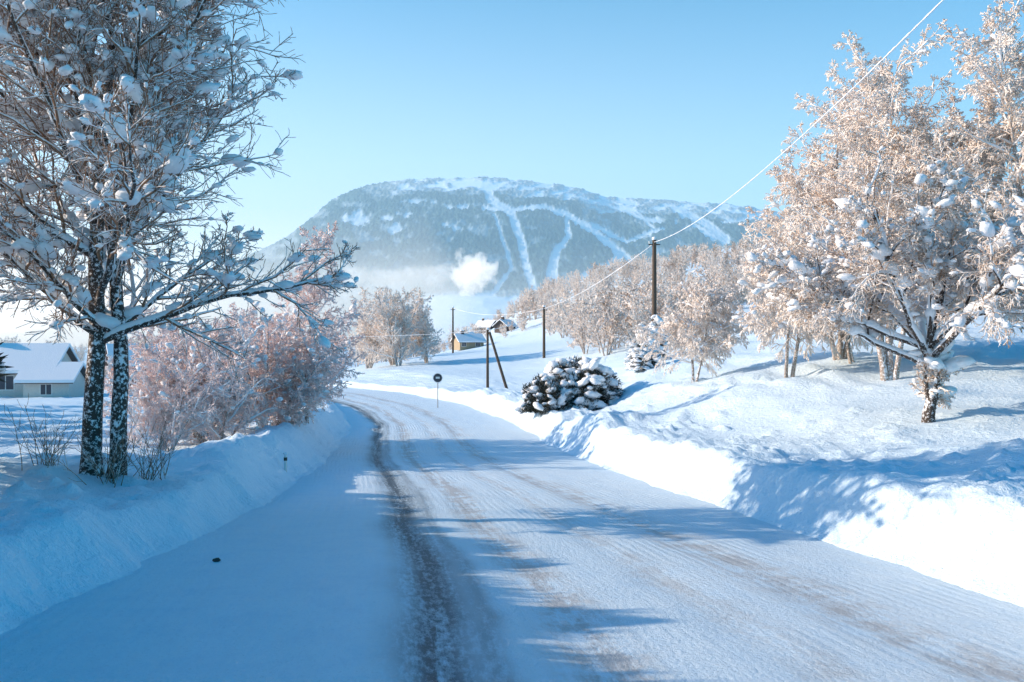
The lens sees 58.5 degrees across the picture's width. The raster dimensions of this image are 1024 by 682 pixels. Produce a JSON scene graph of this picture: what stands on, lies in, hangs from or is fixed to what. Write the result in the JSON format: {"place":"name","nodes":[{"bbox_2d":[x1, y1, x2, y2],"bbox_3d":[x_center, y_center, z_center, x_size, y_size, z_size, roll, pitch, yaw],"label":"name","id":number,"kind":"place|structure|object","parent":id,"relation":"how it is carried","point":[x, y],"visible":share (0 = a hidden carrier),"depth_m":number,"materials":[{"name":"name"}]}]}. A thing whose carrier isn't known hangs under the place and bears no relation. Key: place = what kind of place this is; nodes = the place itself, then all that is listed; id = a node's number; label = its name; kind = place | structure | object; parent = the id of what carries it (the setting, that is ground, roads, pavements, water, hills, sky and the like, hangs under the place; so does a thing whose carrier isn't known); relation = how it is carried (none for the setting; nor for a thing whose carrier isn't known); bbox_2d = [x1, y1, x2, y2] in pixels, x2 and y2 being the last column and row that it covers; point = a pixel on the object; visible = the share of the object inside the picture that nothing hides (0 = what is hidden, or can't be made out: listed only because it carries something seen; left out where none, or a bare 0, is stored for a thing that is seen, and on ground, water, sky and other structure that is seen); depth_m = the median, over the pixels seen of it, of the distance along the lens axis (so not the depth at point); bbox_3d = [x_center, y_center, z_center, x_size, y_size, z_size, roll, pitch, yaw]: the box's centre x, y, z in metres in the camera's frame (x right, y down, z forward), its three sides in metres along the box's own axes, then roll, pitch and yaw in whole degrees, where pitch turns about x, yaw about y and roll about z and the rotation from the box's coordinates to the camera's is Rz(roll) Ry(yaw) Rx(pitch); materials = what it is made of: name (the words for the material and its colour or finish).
{"place":"outdoors","nodes":[
{"label":"outdoors","id":0,"kind":"place"},
{"bbox_2d":[0,177,804,346],"bbox_3d":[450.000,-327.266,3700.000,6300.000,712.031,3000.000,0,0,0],"label":"mountain","id":1,"kind":"structure","parent":0,"point":[488,247],"depth_m":3190.39,"materials":[{"name":"white snow"}]},
{"bbox_2d":[0,386,1023,681],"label":"snow covered road","id":2,"kind":"structure","parent":0,"point":[398,536],"depth_m":8.12,"materials":[{"name":"white snow"}]},
{"bbox_2d":[433,373,442,407],"bbox_3d":[-4.550,3.150,56.024,0.600,2.380,0.072,0,0,0],"label":"round traffic sign","id":3,"kind":"object","parent":2,"relation":"on","point":[437,378],"visible":0.97,"depth_m":55.99,"materials":[{"name":"metal"}]},
{"bbox_2d":[0,246,1023,634],"bbox_3d":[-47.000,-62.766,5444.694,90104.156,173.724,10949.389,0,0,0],"label":"snowy ground","id":4,"kind":"structure","parent":0,"point":[858,456],"depth_m":18.11,"materials":[{"name":"white snow"}]},
{"bbox_2d":[0,355,9,382],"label":"evergreen tree","id":5,"kind":"object","parent":4,"relation":"on","point":[1,358],"visible":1,"depth_m":14.90,"materials":[{"name":"green plant"}]},
{"bbox_2d":[0,341,11,379],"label":"evergreen tree","id":6,"kind":"object","parent":4,"relation":"on","point":[3,369],"visible":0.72,"depth_m":16.08,"materials":[{"name":"green plant"}]},
{"bbox_2d":[0,353,71,397],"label":"walls","id":7,"kind":"structure","parent":4,"relation":"on","point":[17,392],"depth_m":74.98,"materials":[{"name":"white paint"}]},
{"bbox_2d":[0,375,14,389],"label":"window","id":8,"kind":"structure","parent":7,"relation":"attached to","point":[10,384],"depth_m":74.86,"materials":[{"name":"white glass"}]},
{"bbox_2d":[2,347,77,373],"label":"roof","id":9,"kind":"structure","parent":7,"relation":"on","point":[71,355],"depth_m":79.66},
{"bbox_2d":[0,343,80,372],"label":"roof snow","id":10,"kind":"structure","parent":9,"relation":"on","point":[35,355],"depth_m":76.68,"materials":[{"name":"white snow"}]},
{"bbox_2d":[0,393,89,469],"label":"bare shrub","id":11,"kind":"object","parent":4,"relation":"on","point":[49,446],"visible":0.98,"depth_m":13.58,"materials":[{"name":"brown plant"}]},
{"bbox_2d":[23,372,84,397],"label":"walls","id":12,"kind":"structure","parent":4,"relation":"on","point":[76,388],"depth_m":74.19,"materials":[{"name":"white paint"}]},
{"bbox_2d":[40,384,51,394],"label":"window","id":13,"kind":"structure","parent":12,"relation":"attached to","point":[45,389],"depth_m":73.99,"materials":[{"name":"clear glass"}]},
{"bbox_2d":[15,366,85,383],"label":"roof","id":14,"kind":"structure","parent":12,"relation":"on","point":[83,371],"depth_m":73.79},
{"bbox_2d":[13,362,85,382],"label":"roof snow","id":15,"kind":"structure","parent":14,"relation":"on","point":[64,372],"depth_m":74.27,"materials":[{"name":"white snow"}]},
{"bbox_2d":[49,417,160,486],"bbox_3d":[-5.923,1.599,13.530,1.298,1.154,1.690,0,0,6],"label":"bare shrub","id":16,"kind":"object","parent":4,"relation":"on","point":[114,476],"visible":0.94,"depth_m":13.64,"materials":[{"name":"brown plant"}]},
{"bbox_2d":[105,343,166,384],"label":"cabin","id":17,"kind":"object","parent":4,"relation":"on","point":[109,348],"visible":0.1,"depth_m":89.98,"materials":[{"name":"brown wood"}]},
{"bbox_2d":[107,414,185,480],"bbox_3d":[-5.518,1.657,14.355,1.690,1.154,1.298,0,0,45],"label":"bare shrub","id":18,"kind":"object","parent":4,"relation":"on","point":[152,474],"visible":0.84,"depth_m":14.41,"materials":[{"name":"brown plant"}]},
{"bbox_2d":[103,346,238,450],"bbox_3d":[-9.240,1.722,24.905,3.399,3.214,3.488,0,0,1],"label":"frosted bush","id":19,"kind":"object","parent":4,"relation":"on","point":[168,400],"visible":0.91,"depth_m":24.94,"materials":[{"name":"white plant"}]},
{"bbox_2d":[0,0,358,478],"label":"snow laden tree","id":20,"kind":"object","parent":4,"relation":"on","point":[155,130],"visible":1,"depth_m":13.54,"materials":[{"name":"white plant"}]},
{"bbox_2d":[128,314,277,444],"bbox_3d":[-9.310,1.399,27.708,4.650,4.285,4.532,0,0,0],"label":"frosted bush","id":21,"kind":"object","parent":4,"relation":"on","point":[212,433],"visible":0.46,"depth_m":26.64,"materials":[{"name":"white plant"}]},
{"bbox_2d":[145,314,271,430],"bbox_3d":[-10.719,1.358,32.845,5.115,4.714,4.985,0,0,-9],"label":"frosted bush","id":22,"kind":"object","parent":4,"relation":"on","point":[237,419],"visible":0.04,"depth_m":32.90,"materials":[{"name":"white plant"}]},
{"bbox_2d":[127,301,307,436],"bbox_3d":[-9.957,1.157,29.610,5.212,4.928,5.348,0,0,16],"label":"frosted bush","id":23,"kind":"object","parent":4,"relation":"on","point":[204,352],"visible":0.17,"depth_m":29.49,"materials":[{"name":"white plant"}]},
{"bbox_2d":[210,306,347,427],"bbox_3d":[-8.222,1.206,31.027,5.115,4.714,4.985,0,0,42],"label":"frosted bush","id":24,"kind":"object","parent":4,"relation":"on","point":[299,396],"visible":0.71,"depth_m":30.50,"materials":[{"name":"white plant"}]},
{"bbox_2d":[283,452,287,471],"bbox_3d":[-5.503,3.022,22.199,0.122,0.664,0.121,0,0,31],"label":"roadside marker post","id":25,"kind":"object","parent":4,"relation":"on","point":[285,454],"visible":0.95,"depth_m":22.17,"materials":[{"name":"white plastic"}]},
{"bbox_2d":[227,300,364,420],"bbox_3d":[-9.237,0.982,35.874,5.580,5.142,5.438,0,0,-40],"label":"frosted bush","id":26,"kind":"object","parent":4,"relation":"on","point":[352,309],"visible":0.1,"depth_m":35.56,"materials":[{"name":"white plant"}]},
{"bbox_2d":[262,221,367,423],"bbox_3d":[-7.282,-0.512,32.955,3.515,7.455,4.191,0,0,38],"label":"frosted birch","id":27,"kind":"object","parent":4,"relation":"on","point":[314,293],"visible":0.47,"depth_m":32.46,"materials":[{"name":"white plant"}]},
{"bbox_2d":[347,292,404,367],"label":"frosted tree","id":28,"kind":"object","parent":4,"relation":"on","point":[367,360],"visible":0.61,"depth_m":95.19,"materials":[{"name":"white plant"}]},
{"bbox_2d":[356,286,415,364],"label":"frosted tree","id":29,"kind":"object","parent":4,"relation":"on","point":[392,360],"visible":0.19,"depth_m":100.08,"materials":[{"name":"white plant"}]},
{"bbox_2d":[362,286,436,365],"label":"frosted tree","id":30,"kind":"object","parent":4,"relation":"on","point":[392,344],"visible":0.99,"depth_m":93.12,"materials":[{"name":"white plant"}]},
{"bbox_2d":[403,294,443,362],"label":"frosted tree","id":31,"kind":"object","parent":4,"relation":"on","point":[426,328],"visible":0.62,"depth_m":97.11,"materials":[{"name":"white plant"}]},
{"bbox_2d":[450,306,454,352],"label":"utility pole","id":32,"kind":"object","parent":4,"relation":"on","point":[452,309],"visible":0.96,"depth_m":129.90,"materials":[{"name":"brown wood"}]},
{"bbox_2d":[454,337,483,349],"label":"walls","id":33,"kind":"structure","parent":4,"relation":"on","point":[457,345],"depth_m":212.97,"materials":[{"name":"beige paint"}]},
{"bbox_2d":[450,335,485,342],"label":"roof","id":34,"kind":"structure","parent":33,"relation":"on","point":[468,342],"depth_m":212.86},
{"bbox_2d":[450,333,485,341],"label":"roof snow","id":35,"kind":"structure","parent":34,"relation":"on","point":[471,337],"depth_m":213.63,"materials":[{"name":"white snow"}]},
{"bbox_2d":[473,318,496,332],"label":"barn","id":36,"kind":"structure","parent":4,"relation":"on","point":[483,323],"depth_m":343.13,"materials":[{"name":"white wood"}]},
{"bbox_2d":[486,328,507,388],"bbox_3d":[-0.929,1.324,59.801,1.599,4.421,0.192,0,0,17],"label":"braced utility pole","id":37,"kind":"object","parent":4,"relation":"on","point":[488,333],"visible":0.9,"depth_m":59.91,"materials":[{"name":"brown wood"}]},
{"bbox_2d":[492,316,517,332],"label":"cottage","id":38,"kind":"structure","parent":4,"relation":"on","point":[502,321],"depth_m":258.32,"materials":[{"name":"brown wood"}]},
{"bbox_2d":[513,373,572,414],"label":"snowy shrub","id":39,"kind":"object","parent":4,"relation":"on","point":[542,386],"visible":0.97,"depth_m":40.39,"materials":[{"name":"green plant"}]},
{"bbox_2d":[542,305,544,357],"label":"utility pole","id":40,"kind":"object","parent":4,"relation":"on","point":[543,306],"visible":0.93,"depth_m":89.88,"materials":[{"name":"brown wood"}]},
{"bbox_2d":[543,355,625,410],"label":"snowy shrub","id":41,"kind":"object","parent":4,"relation":"on","point":[589,383],"visible":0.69,"depth_m":40.91,"materials":[{"name":"white plant"}]},
{"bbox_2d":[623,342,660,370],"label":"snowy conifer shrub","id":42,"kind":"object","parent":4,"relation":"on","point":[635,357],"visible":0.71,"depth_m":49.49,"materials":[{"name":"white plant"}]},
{"bbox_2d":[629,314,669,357],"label":"snowy conifer shrub","id":43,"kind":"object","parent":4,"relation":"on","point":[656,318],"visible":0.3,"depth_m":53.56,"materials":[{"name":"white plant"}]},
{"bbox_2d":[648,237,659,320],"bbox_3d":[8.560,-2.490,54.998,0.700,7.583,0.324,0,0,0],"label":"utility pole","id":44,"kind":"object","parent":4,"relation":"on","point":[654,289],"visible":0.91,"depth_m":54.89,"materials":[{"name":"brown wood"}]},
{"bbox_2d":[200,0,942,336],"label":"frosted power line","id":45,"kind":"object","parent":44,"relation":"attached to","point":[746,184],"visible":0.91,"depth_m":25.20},
{"bbox_2d":[625,261,755,382],"bbox_3d":[7.136,-0.504,36.557,4.906,5.336,3.623,0,0,25],"label":"weeping birch","id":46,"kind":"object","parent":4,"relation":"on","point":[704,304],"visible":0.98,"depth_m":35.96,"materials":[{"name":"white plant"}]},
{"bbox_2d":[730,208,841,377],"bbox_3d":[10.204,-1.495,31.513,5.996,6.179,4.428,0,0,-35],"label":"weeping birch","id":47,"kind":"object","parent":4,"relation":"on","point":[766,325],"visible":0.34,"depth_m":30.99,"materials":[{"name":"white plant"}]},
{"bbox_2d":[744,70,915,359],"bbox_3d":[11.796,-4.217,33.234,6.550,10.702,6.831,0,0,20],"label":"frosted birch","id":48,"kind":"object","parent":4,"relation":"on","point":[785,177],"visible":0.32,"depth_m":33.19,"materials":[{"name":"white plant"}]},
{"bbox_2d":[815,219,893,363],"bbox_3d":[11.802,-1.865,32.937,4.428,6.459,5.996,0,0,6],"label":"weeping birch","id":49,"kind":"object","parent":4,"relation":"on","point":[850,348],"visible":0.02,"depth_m":32.42,"materials":[{"name":"white plant"}]},
{"bbox_2d":[747,138,1023,422],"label":"snow laden birch","id":50,"kind":"object","parent":4,"relation":"on","point":[952,266],"visible":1,"depth_m":19.13,"materials":[{"name":"white plant"}]},
{"bbox_2d":[782,19,1014,380],"bbox_3d":[11.971,-4.272,28.782,6.550,11.632,6.831,0,0,18],"label":"frosted birch","id":51,"kind":"object","parent":4,"relation":"on","point":[901,142],"visible":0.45,"depth_m":28.45,"materials":[{"name":"white plant"}]},
{"bbox_2d":[872,117,949,353],"bbox_3d":[14.884,-3.757,35.322,5.895,9.887,6.148,0,0,-37],"label":"frosted birch","id":52,"kind":"object","parent":4,"relation":"on","point":[895,326],"depth_m":34.95,"materials":[{"name":"white plant"}]},
{"bbox_2d":[892,0,1023,332],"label":"frosted birch","id":53,"kind":"object","parent":4,"relation":"on","point":[993,157],"visible":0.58,"depth_m":26.53,"materials":[{"name":"white plant"}]},
{"bbox_2d":[0,0,1023,323],"label":"sky","id":54,"kind":"structure","parent":0,"point":[678,100],"materials":[{"name":"blue"}]}
]}

